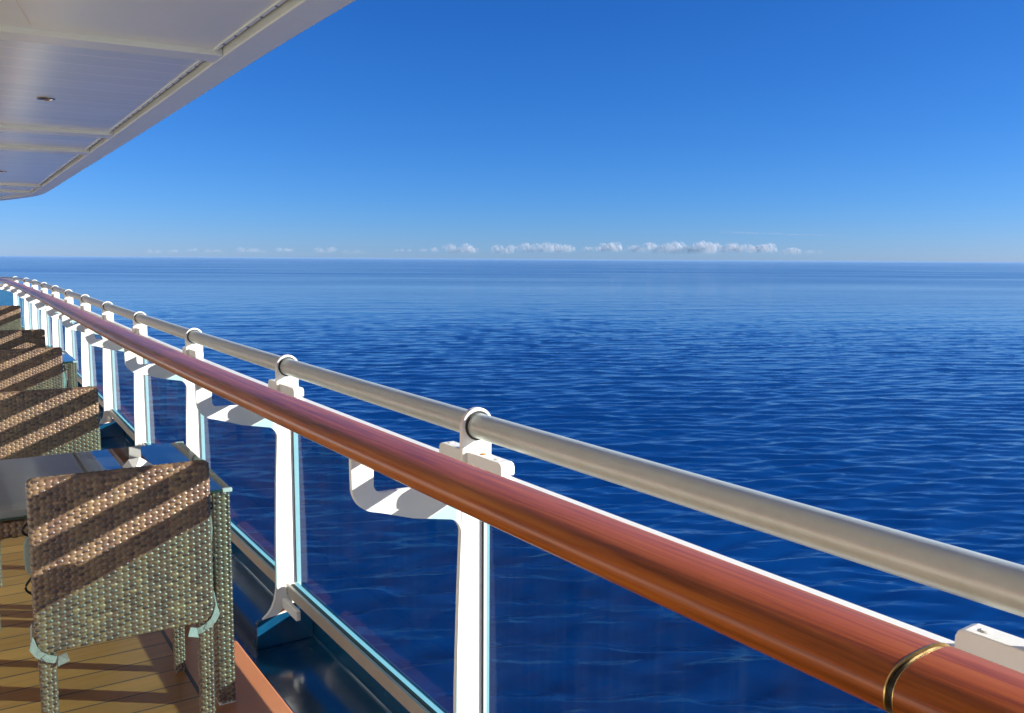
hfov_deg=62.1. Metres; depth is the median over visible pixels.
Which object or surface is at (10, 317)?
wicker chair
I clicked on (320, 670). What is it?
waterway
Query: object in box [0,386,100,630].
wicker chair
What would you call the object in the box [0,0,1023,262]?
sky
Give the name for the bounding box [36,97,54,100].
ceiling light
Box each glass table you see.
[0,441,235,705]
[62,350,77,387]
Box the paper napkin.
[123,457,152,467]
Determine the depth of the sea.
141.59 m
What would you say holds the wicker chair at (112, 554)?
on the deck
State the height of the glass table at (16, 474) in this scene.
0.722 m
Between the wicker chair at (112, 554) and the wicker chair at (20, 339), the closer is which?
the wicker chair at (112, 554)
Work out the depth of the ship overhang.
4.54 m
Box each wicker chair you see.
[0,305,21,329]
[0,329,45,348]
[0,347,65,391]
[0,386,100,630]
[21,460,219,712]
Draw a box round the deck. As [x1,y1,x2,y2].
[0,536,199,712]
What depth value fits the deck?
2.99 m
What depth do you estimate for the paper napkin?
2.94 m
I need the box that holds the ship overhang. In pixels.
[0,0,354,200]
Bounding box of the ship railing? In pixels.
[0,276,1023,712]
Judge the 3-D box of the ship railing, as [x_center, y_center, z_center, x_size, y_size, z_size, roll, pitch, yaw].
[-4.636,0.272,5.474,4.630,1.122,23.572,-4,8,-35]
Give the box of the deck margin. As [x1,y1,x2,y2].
[162,624,292,712]
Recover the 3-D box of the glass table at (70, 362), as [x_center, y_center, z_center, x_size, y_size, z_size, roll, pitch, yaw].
[-3.607,0.372,6.123,0.804,0.722,0.804,-4,8,-33]
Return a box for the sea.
[0,257,1023,712]
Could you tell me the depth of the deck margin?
2.90 m
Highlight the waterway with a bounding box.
[77,370,448,712]
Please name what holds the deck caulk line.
on the deck
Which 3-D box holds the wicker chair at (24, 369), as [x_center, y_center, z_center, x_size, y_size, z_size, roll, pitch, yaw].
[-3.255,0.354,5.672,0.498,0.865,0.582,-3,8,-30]

